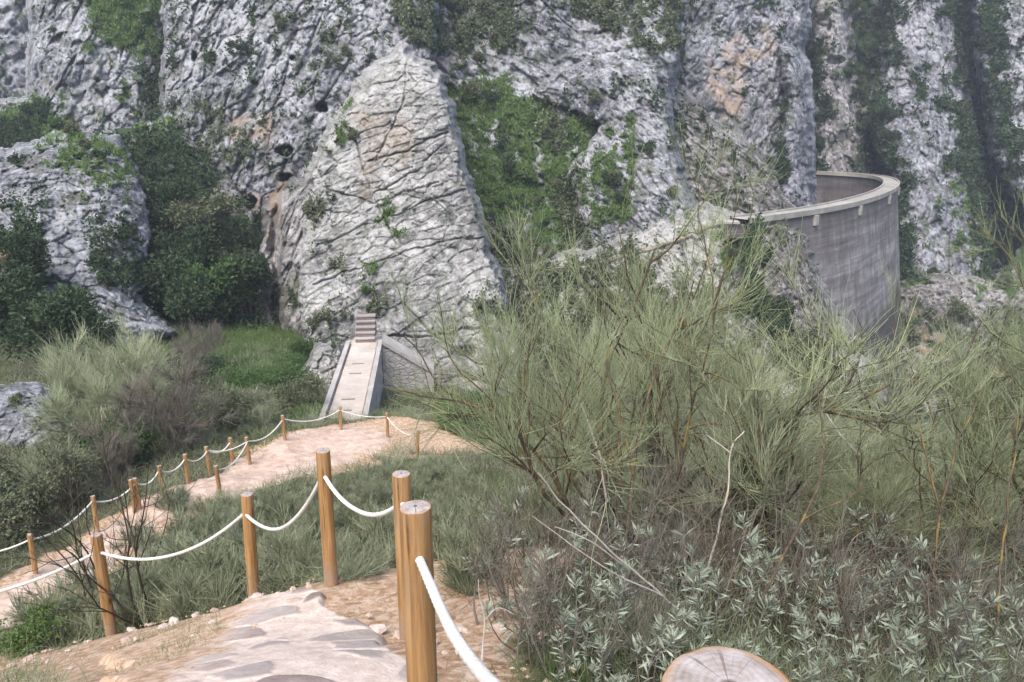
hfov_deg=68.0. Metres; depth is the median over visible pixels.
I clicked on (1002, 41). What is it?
cliff bush
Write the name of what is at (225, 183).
slope
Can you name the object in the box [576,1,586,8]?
cliff bush
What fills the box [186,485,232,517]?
shrub
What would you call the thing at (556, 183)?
cliff bush
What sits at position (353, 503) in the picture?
shrub
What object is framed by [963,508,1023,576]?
sage plant
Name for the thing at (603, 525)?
bare shrub
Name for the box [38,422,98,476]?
green bush
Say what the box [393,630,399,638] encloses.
loose stone
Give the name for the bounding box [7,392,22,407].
cliff bush
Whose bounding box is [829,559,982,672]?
sage plant
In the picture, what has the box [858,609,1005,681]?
sage plant
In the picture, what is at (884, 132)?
cliff bush
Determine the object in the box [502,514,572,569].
sage plant
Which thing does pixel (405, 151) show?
limestone slab
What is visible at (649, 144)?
cliff bush
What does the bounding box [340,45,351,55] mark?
cliff bush
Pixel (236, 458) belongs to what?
rope
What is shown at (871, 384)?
cliff bush
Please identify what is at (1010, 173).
cliff bush
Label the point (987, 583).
sage plant
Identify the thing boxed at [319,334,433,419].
walkway wall
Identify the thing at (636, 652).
sage plant
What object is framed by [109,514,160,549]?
shrub
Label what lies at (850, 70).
cliff bush
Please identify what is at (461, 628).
loose stone
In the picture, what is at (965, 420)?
broom shrub
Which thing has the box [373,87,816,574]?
broom shrub
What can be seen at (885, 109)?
cliff bush
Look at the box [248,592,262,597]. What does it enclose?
loose stone
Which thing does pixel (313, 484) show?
shrub
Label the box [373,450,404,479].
shrub
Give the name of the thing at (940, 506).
bent stem
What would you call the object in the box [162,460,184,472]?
rope
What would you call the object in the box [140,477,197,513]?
shrub
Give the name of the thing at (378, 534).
shrub
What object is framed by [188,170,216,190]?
cliff bush
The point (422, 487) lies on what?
shrub
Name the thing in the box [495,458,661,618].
bare shrub
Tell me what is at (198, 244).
evergreen tree
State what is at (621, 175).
cliff bush
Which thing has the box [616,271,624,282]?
cliff bush
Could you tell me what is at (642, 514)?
sage plant
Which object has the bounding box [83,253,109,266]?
cliff bush
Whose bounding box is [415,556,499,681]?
rope
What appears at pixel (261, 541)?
shrub
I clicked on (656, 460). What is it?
bare shrub
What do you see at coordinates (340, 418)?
fence post
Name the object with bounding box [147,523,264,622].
shrub
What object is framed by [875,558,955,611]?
sage plant
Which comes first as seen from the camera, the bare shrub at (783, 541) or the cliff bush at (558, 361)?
the bare shrub at (783, 541)
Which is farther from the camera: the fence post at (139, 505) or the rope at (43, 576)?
the fence post at (139, 505)
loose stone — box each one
[120,637,131,642]
[121,641,133,646]
[127,627,135,631]
[157,623,168,629]
[168,616,178,625]
[191,612,199,617]
[210,608,219,612]
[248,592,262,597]
[286,597,302,602]
[369,623,386,634]
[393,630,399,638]
[457,625,468,632]
[492,622,510,632]
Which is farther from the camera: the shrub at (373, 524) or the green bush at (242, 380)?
the green bush at (242, 380)
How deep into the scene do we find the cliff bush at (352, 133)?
55.56 m
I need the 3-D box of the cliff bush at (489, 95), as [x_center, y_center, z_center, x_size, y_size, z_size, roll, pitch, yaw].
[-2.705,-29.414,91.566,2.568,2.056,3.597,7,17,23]
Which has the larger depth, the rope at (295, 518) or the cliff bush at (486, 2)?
the cliff bush at (486, 2)
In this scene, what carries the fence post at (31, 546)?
on the ground at (376, 594)
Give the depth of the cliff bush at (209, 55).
88.08 m
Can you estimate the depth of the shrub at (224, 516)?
19.80 m
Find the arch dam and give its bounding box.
[730,171,902,413]
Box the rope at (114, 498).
[96,484,134,502]
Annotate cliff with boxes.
[0,0,162,141]
[0,0,1023,267]
[157,0,439,223]
[435,0,685,266]
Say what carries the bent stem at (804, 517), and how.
on the ground at (376, 594)
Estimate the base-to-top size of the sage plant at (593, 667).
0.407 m
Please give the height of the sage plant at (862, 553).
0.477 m
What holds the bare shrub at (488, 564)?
on the ground at (376, 594)
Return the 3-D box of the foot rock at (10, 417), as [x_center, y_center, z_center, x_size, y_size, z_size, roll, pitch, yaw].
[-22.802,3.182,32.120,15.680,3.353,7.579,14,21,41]
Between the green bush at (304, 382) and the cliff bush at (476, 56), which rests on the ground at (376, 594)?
the green bush at (304, 382)
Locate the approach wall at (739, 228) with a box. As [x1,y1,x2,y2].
[723,219,745,236]
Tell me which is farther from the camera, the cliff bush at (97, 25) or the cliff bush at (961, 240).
the cliff bush at (961, 240)
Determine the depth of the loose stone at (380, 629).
4.47 m
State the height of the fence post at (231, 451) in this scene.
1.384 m
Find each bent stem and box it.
[606,312,683,594]
[757,384,867,607]
[914,396,978,662]
[994,407,1019,662]
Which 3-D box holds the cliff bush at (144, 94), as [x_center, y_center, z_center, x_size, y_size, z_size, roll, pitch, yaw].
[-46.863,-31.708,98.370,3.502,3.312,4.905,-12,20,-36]
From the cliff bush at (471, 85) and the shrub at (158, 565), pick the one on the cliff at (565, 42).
the cliff bush at (471, 85)
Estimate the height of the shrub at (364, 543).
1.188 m
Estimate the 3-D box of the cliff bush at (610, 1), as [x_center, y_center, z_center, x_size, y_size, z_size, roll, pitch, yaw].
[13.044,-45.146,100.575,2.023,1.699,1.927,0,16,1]
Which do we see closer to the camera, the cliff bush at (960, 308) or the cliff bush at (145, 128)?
the cliff bush at (145, 128)
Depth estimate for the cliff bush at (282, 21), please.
86.42 m
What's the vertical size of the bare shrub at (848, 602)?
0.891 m
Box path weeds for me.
[0,610,230,680]
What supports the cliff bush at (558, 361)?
on the slope at (660, 226)
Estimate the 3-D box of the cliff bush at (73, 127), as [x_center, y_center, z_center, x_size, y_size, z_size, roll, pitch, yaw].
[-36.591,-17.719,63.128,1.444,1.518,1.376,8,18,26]
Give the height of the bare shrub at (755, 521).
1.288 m
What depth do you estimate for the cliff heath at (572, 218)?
80.98 m
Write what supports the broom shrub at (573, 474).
on the ground at (376, 594)
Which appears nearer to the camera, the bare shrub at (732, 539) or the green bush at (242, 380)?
the bare shrub at (732, 539)
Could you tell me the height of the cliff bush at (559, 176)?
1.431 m
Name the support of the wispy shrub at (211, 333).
on the ground at (376, 594)
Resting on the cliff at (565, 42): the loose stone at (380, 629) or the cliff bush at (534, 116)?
the cliff bush at (534, 116)
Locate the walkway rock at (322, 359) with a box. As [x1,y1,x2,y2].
[301,340,342,392]
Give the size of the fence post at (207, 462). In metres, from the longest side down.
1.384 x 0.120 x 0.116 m
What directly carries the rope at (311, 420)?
attached to the fence post at (283, 428)
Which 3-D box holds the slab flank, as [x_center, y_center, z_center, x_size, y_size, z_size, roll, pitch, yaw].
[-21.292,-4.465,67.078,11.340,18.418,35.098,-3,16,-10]
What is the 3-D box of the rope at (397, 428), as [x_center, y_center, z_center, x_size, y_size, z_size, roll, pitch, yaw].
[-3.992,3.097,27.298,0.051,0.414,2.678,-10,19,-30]
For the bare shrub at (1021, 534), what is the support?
on the ground at (376, 594)
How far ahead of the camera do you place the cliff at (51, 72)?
98.05 m
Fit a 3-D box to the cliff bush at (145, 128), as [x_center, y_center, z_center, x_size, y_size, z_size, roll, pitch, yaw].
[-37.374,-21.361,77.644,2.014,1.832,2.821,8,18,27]
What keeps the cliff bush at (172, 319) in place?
on the slope at (225, 183)
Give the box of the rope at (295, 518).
[245,481,317,530]
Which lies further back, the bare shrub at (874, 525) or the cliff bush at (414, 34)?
the cliff bush at (414, 34)
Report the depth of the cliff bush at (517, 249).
80.15 m
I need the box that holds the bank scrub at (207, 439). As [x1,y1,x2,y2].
[158,336,332,450]
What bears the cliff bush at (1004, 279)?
on the gorge side
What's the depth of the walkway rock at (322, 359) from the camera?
41.89 m
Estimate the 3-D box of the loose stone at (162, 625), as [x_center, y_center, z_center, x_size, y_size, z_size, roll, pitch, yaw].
[-2.763,2.262,6.003,0.074,0.038,0.103,30,20,35]
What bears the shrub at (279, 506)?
on the ground at (376, 594)
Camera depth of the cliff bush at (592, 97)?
86.92 m
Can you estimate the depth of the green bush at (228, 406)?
28.97 m
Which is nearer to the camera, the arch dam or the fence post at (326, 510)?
the fence post at (326, 510)
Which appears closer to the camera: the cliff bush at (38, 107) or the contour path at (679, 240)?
the contour path at (679, 240)
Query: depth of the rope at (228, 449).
24.36 m
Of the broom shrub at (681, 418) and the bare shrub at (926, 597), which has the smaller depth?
the bare shrub at (926, 597)
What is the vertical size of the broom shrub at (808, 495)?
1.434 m
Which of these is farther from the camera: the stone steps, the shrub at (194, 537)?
the stone steps
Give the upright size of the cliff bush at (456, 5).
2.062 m
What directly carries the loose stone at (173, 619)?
on the ground at (376, 594)
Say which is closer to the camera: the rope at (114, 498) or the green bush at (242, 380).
the rope at (114, 498)
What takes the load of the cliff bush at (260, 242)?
on the slope at (225, 183)
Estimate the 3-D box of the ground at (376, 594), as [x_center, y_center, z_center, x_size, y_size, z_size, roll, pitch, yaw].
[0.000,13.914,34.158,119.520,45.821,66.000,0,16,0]
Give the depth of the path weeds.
5.02 m
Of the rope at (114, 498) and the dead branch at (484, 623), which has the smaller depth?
the dead branch at (484, 623)
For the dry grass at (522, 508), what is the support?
on the ground at (376, 594)
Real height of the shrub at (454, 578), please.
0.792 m
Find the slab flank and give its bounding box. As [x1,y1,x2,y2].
[253,177,309,336]
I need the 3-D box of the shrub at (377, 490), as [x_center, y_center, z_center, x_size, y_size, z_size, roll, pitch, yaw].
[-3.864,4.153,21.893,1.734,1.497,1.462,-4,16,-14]
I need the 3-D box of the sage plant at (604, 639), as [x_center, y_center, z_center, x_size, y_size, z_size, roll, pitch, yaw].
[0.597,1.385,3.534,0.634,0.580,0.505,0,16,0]
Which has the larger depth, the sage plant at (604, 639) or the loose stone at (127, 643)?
the loose stone at (127, 643)
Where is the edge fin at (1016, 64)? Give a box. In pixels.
[969,0,1023,226]
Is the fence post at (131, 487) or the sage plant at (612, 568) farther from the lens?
the fence post at (131, 487)
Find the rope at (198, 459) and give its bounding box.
[187,451,206,461]
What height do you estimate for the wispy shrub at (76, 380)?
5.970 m
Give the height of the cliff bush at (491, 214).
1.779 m
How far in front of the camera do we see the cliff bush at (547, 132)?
88.15 m
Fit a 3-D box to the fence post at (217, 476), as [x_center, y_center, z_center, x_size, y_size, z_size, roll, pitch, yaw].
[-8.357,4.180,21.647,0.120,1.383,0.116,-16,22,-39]
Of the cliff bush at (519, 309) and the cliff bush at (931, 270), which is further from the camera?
the cliff bush at (931, 270)
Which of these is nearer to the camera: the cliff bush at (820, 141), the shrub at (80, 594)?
the shrub at (80, 594)
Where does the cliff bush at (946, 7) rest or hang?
on the tall fin at (915, 31)
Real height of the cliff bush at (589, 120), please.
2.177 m
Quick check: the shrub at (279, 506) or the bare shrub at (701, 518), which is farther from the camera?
the shrub at (279, 506)
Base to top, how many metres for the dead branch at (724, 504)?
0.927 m
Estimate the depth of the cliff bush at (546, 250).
79.55 m
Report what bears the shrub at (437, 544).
on the ground at (376, 594)
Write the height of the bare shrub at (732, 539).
1.090 m
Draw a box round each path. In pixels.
[0,426,389,635]
[98,588,438,681]
[512,216,729,277]
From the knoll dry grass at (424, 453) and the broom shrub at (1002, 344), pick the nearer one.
the broom shrub at (1002, 344)
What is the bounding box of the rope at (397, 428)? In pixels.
[387,417,414,435]
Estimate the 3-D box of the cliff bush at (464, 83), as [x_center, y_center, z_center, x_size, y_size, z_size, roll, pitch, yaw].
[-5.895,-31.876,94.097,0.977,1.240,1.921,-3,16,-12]
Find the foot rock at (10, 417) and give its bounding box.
[0,382,73,449]
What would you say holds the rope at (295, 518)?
attached to the fence post at (326, 510)
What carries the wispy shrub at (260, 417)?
on the ground at (376, 594)
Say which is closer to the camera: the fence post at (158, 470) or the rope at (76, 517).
the rope at (76, 517)
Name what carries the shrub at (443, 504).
on the ground at (376, 594)
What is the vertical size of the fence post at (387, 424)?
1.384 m
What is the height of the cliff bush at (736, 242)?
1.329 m
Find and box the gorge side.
[900,243,1023,444]
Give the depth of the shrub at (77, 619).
8.09 m
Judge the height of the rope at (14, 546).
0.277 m
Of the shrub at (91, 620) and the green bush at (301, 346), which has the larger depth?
the green bush at (301, 346)
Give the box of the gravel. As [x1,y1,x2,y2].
[12,495,924,681]
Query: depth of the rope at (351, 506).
4.81 m
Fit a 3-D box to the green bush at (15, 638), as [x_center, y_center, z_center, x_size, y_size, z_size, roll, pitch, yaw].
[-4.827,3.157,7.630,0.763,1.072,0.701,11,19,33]
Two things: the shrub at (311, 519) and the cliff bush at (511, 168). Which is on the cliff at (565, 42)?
the cliff bush at (511, 168)
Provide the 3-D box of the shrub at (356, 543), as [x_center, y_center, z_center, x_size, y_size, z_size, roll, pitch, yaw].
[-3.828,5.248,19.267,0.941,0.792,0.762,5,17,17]
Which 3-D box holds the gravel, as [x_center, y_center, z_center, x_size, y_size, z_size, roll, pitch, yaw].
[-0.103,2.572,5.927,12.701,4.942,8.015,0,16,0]
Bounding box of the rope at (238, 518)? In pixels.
[101,514,241,560]
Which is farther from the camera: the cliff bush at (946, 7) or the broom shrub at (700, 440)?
the cliff bush at (946, 7)
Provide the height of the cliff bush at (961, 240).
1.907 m
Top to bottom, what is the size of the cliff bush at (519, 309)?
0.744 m
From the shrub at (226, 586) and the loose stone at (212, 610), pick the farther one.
the shrub at (226, 586)
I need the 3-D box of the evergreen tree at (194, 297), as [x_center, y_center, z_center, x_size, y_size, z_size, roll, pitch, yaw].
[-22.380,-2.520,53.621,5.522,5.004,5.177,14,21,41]
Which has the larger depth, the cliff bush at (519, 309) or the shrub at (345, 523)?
the cliff bush at (519, 309)
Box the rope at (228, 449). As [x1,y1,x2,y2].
[208,442,245,451]
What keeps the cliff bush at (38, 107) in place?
on the cliff at (51, 72)
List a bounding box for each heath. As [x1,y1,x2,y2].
[0,0,1023,442]
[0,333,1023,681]
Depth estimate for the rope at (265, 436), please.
25.70 m
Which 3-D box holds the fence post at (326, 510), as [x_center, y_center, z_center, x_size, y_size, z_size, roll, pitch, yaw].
[-1.307,1.429,5.407,0.101,1.412,0.105,-2,16,-9]
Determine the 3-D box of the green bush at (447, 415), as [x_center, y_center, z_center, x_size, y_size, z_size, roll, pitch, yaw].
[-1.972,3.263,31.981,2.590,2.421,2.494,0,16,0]
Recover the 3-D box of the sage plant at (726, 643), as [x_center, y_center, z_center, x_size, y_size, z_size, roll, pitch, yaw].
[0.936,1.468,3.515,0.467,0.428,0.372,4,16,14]
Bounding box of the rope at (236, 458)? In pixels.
[219,441,247,469]
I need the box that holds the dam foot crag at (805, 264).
[724,225,901,424]
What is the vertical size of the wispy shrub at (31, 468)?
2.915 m
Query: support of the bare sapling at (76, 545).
on the ground at (376, 594)
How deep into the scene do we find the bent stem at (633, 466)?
5.41 m
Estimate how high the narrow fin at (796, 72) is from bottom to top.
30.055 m
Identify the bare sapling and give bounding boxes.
[0,397,219,604]
[3,394,179,629]
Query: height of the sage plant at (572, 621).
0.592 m
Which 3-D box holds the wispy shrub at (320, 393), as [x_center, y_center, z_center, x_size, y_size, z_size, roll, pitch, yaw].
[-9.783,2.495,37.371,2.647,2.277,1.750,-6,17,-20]
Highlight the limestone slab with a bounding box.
[298,40,523,395]
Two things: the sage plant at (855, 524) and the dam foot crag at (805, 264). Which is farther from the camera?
the dam foot crag at (805, 264)
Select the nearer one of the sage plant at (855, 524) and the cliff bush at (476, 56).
the sage plant at (855, 524)
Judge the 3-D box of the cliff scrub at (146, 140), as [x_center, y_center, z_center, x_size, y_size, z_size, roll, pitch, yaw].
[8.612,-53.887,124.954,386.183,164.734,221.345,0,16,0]
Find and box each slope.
[102,115,274,324]
[502,202,816,420]
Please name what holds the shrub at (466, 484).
on the ground at (376, 594)
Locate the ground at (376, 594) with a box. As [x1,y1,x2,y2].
[0,316,1023,681]
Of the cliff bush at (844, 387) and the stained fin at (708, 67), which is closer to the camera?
the cliff bush at (844, 387)
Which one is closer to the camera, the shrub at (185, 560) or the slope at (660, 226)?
the shrub at (185, 560)
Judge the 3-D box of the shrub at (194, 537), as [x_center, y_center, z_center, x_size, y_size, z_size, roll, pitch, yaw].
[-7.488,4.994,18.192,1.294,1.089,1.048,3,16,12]
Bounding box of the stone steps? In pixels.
[355,313,376,342]
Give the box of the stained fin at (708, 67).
[677,0,811,159]
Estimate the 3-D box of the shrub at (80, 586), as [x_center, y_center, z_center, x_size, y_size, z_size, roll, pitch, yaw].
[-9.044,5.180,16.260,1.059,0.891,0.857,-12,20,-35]
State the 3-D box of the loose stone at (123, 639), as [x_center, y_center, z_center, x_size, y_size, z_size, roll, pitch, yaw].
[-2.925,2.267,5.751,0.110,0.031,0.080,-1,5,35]
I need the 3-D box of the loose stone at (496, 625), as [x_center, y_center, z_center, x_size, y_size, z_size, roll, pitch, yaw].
[-0.060,1.607,4.253,0.111,0.045,0.074,8,32,-9]
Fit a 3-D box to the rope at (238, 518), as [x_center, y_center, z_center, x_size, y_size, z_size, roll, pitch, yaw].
[-3.046,1.715,6.728,1.625,0.666,0.036,4,16,14]
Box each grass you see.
[0,0,1023,375]
[0,332,1023,681]
[145,321,325,443]
[409,427,475,461]
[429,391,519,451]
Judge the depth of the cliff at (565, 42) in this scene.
96.49 m
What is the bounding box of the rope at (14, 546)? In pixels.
[0,540,27,551]
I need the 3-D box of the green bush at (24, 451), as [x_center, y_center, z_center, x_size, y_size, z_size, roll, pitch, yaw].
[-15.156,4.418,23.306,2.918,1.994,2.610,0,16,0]
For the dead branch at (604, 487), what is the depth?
5.39 m
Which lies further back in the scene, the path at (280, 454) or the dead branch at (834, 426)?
the path at (280, 454)
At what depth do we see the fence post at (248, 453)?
24.87 m
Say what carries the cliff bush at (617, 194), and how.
on the bowl ridge
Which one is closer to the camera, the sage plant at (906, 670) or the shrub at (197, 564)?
the sage plant at (906, 670)
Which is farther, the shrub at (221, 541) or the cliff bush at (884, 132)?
the cliff bush at (884, 132)
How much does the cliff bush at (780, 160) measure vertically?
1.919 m
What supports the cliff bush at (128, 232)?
on the buttress
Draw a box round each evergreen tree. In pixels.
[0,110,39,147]
[0,226,54,275]
[0,263,50,336]
[0,281,126,363]
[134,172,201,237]
[136,250,190,308]
[147,222,226,267]
[156,273,232,328]
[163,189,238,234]
[176,253,263,324]
[216,250,274,315]
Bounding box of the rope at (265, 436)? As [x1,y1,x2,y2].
[248,420,281,441]
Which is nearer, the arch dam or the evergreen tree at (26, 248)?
the evergreen tree at (26, 248)
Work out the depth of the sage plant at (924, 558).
6.29 m
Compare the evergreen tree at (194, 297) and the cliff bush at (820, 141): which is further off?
the cliff bush at (820, 141)
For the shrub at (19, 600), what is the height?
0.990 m
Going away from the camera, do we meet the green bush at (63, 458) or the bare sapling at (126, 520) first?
the bare sapling at (126, 520)
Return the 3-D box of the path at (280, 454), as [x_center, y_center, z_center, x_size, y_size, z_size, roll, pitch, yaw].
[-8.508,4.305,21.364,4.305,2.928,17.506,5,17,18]
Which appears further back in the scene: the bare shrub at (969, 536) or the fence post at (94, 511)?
the fence post at (94, 511)
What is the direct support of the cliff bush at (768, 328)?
on the dam foot crag at (805, 264)
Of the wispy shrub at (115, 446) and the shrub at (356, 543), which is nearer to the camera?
the shrub at (356, 543)
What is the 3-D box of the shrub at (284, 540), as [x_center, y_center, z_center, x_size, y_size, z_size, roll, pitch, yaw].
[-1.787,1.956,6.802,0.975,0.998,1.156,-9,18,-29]
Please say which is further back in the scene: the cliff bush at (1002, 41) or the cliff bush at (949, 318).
the cliff bush at (1002, 41)
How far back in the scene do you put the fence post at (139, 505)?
20.65 m
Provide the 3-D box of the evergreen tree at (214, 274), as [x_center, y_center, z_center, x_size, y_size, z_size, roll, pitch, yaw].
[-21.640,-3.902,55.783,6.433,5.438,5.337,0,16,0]
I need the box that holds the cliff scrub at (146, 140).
[0,0,1023,448]
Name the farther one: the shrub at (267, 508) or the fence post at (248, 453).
the fence post at (248, 453)
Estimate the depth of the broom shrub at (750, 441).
5.82 m
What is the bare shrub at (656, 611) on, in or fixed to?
on the ground at (376, 594)
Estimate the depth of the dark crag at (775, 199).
102.34 m
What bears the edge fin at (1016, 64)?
attached to the cliff at (12, 52)
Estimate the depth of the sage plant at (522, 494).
4.58 m
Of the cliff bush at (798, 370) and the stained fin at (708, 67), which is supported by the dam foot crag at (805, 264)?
the cliff bush at (798, 370)
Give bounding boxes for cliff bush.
[6,154,25,164]
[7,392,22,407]
[18,97,52,121]
[61,119,81,135]
[76,138,92,147]
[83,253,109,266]
[84,147,112,160]
[92,23,102,29]
[117,226,133,238]
[132,124,159,137]
[139,84,159,105]
[167,317,196,322]
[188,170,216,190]
[201,48,223,64]
[227,41,254,53]
[249,234,264,247]
[272,11,288,29]
[300,204,312,213]
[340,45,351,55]
[346,126,359,140]
[406,28,424,43]
[449,0,466,15]
[461,79,467,87]
[462,78,481,95]
[471,51,485,61]
[476,0,494,16]
[479,88,502,102]
[483,211,498,220]
[503,164,514,172]
[513,240,524,255]
[516,307,525,314]
[527,112,539,122]
[533,196,542,204]
[539,126,554,137]
[541,243,555,258]
[549,178,563,186]
[552,349,566,365]
[554,174,569,181]
[563,167,579,183]
[575,112,597,128]
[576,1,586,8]
[587,88,601,104]
[597,286,611,303]
[600,169,623,182]
[603,0,615,5]
[603,9,618,23]
[606,170,621,185]
[612,191,626,202]
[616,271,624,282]
[636,139,656,155]
[666,186,677,195]
[722,237,738,246]
[728,244,759,264]
[738,238,760,247]
[760,324,790,337]
[765,156,791,168]
[774,101,786,107]
[775,346,792,358]
[790,364,806,376]
[815,133,825,145]
[821,354,843,368]
[832,382,852,394]
[843,68,857,75]
[861,116,881,128]
[864,380,879,391]
[867,105,898,118]
[877,128,902,139]
[927,264,940,274]
[936,313,958,326]
[941,5,954,11]
[942,153,960,160]
[947,297,971,318]
[953,235,974,246]
[983,35,1010,52]
[991,273,1012,288]
[1000,169,1018,180]
[1004,308,1021,322]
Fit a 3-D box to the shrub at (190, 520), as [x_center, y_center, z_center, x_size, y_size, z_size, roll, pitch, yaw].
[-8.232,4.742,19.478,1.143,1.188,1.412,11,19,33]
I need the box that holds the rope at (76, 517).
[34,501,91,539]
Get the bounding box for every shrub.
[1,535,143,653]
[2,577,87,644]
[4,433,95,511]
[15,319,170,440]
[36,301,208,442]
[58,587,99,607]
[64,560,114,597]
[70,339,238,462]
[73,564,168,642]
[81,420,146,490]
[83,502,244,633]
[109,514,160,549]
[131,529,187,570]
[134,547,176,585]
[134,554,190,597]
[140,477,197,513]
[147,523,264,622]
[148,502,321,620]
[161,498,223,538]
[166,316,231,366]
[174,539,225,577]
[178,542,260,585]
[180,525,225,559]
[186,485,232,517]
[199,488,259,535]
[210,507,244,554]
[211,499,338,583]
[216,379,285,433]
[235,535,320,592]
[253,482,299,523]
[257,517,365,587]
[257,521,292,558]
[266,516,304,544]
[271,493,302,523]
[292,497,343,540]
[301,476,337,505]
[303,371,330,406]
[309,528,394,570]
[336,490,374,517]
[336,491,374,535]
[346,492,469,567]
[348,460,392,505]
[348,482,464,566]
[349,531,373,555]
[354,499,394,537]
[365,125,994,606]
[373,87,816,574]
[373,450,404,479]
[392,490,477,560]
[410,445,449,478]
[410,469,433,499]
[421,478,471,520]
[432,495,530,598]
[441,482,609,632]
[446,466,489,496]
[450,469,534,556]
[481,455,657,593]
[488,534,655,681]
[490,383,657,529]
[493,478,600,550]
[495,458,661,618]
[496,460,694,572]
[515,511,703,681]
[540,298,754,497]
[544,438,737,624]
[575,256,857,495]
[581,420,753,564]
[585,469,770,620]
[616,292,903,591]
[630,448,829,572]
[642,475,876,616]
[655,458,844,569]
[702,450,913,620]
[709,421,880,566]
[744,487,917,641]
[745,547,1001,681]
[749,493,976,619]
[764,275,1023,587]
[783,436,965,588]
[791,451,988,568]
[792,382,1023,625]
[797,214,1023,567]
[808,171,1023,589]
[816,462,1015,607]
[829,513,1002,665]
[860,449,1023,567]
[876,493,1022,626]
[890,530,1023,681]
[912,489,1023,651]
[939,498,1023,577]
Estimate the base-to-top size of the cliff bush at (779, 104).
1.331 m
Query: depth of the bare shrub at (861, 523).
6.68 m
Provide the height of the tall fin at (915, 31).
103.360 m
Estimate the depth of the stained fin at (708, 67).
118.26 m
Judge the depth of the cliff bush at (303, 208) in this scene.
52.76 m
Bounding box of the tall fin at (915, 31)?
[862,0,1001,284]
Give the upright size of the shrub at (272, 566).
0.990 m
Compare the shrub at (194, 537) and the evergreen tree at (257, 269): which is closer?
the shrub at (194, 537)
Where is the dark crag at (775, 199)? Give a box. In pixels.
[673,84,795,213]
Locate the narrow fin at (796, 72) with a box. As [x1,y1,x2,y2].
[770,43,817,206]
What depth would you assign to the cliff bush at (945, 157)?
133.72 m
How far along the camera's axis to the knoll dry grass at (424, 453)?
27.12 m
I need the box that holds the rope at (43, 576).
[0,553,92,592]
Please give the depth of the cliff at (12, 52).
162.20 m
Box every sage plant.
[459,481,598,622]
[477,545,631,665]
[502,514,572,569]
[547,511,619,577]
[549,605,626,681]
[552,515,668,633]
[574,562,704,681]
[605,512,785,648]
[618,471,698,568]
[618,536,712,606]
[628,602,763,681]
[666,628,752,658]
[708,540,769,589]
[734,602,859,681]
[740,536,891,644]
[767,501,903,624]
[788,592,890,681]
[828,536,898,589]
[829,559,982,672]
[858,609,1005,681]
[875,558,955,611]
[888,531,1023,671]
[895,527,949,585]
[902,579,1023,681]
[946,535,1022,621]
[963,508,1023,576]
[995,573,1023,664]
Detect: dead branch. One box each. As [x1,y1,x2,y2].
[478,579,511,662]
[532,472,696,621]
[569,397,607,501]
[706,431,744,574]
[823,334,867,454]
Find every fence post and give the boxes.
[27,533,38,573]
[90,495,99,532]
[90,532,117,636]
[128,479,136,513]
[132,477,141,509]
[157,465,163,495]
[183,453,190,483]
[204,446,211,475]
[214,465,221,495]
[228,437,234,465]
[241,492,259,596]
[244,437,251,464]
[281,415,286,440]
[316,448,337,587]
[338,406,342,429]
[385,413,388,437]
[392,470,410,639]
[399,500,437,681]
[416,430,419,457]
[661,646,790,681]
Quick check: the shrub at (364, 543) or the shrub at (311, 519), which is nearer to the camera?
the shrub at (364, 543)
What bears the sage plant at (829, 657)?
on the ground at (376, 594)
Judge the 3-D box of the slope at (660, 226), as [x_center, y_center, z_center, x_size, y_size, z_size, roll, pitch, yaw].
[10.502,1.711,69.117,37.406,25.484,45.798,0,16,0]
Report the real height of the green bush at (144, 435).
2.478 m
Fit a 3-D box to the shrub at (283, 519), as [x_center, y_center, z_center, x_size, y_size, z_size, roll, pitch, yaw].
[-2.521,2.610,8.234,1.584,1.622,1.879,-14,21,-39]
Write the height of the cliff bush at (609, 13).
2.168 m
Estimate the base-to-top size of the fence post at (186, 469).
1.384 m
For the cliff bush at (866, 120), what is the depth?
138.44 m
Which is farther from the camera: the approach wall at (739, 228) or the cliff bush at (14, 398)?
the approach wall at (739, 228)
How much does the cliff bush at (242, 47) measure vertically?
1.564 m
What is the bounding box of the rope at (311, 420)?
[284,410,339,421]
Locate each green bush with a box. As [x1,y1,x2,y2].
[0,447,107,509]
[0,471,59,551]
[0,600,72,659]
[7,445,50,486]
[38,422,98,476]
[71,415,164,480]
[154,349,230,386]
[163,377,255,443]
[197,361,278,396]
[225,370,322,417]
[253,347,310,390]
[289,336,342,362]
[435,389,493,434]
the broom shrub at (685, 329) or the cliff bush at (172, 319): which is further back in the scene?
the cliff bush at (172, 319)
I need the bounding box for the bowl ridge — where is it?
[532,57,699,250]
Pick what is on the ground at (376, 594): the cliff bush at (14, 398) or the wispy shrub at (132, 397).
the wispy shrub at (132, 397)
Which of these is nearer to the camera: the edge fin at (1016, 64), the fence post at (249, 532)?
the fence post at (249, 532)
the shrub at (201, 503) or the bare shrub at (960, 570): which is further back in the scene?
the shrub at (201, 503)
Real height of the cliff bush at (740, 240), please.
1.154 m
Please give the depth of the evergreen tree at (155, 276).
53.59 m
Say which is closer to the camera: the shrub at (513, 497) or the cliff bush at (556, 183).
the shrub at (513, 497)
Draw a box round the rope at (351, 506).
[323,476,393,516]
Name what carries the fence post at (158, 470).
on the ground at (376, 594)
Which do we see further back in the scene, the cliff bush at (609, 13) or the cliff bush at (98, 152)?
the cliff bush at (609, 13)
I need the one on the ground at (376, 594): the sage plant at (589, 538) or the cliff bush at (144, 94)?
the sage plant at (589, 538)
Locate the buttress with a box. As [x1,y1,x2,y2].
[0,129,177,344]
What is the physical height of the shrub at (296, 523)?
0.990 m
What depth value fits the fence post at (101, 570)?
7.07 m
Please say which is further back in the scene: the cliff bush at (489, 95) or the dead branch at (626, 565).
the cliff bush at (489, 95)
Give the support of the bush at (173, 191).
on the buttress

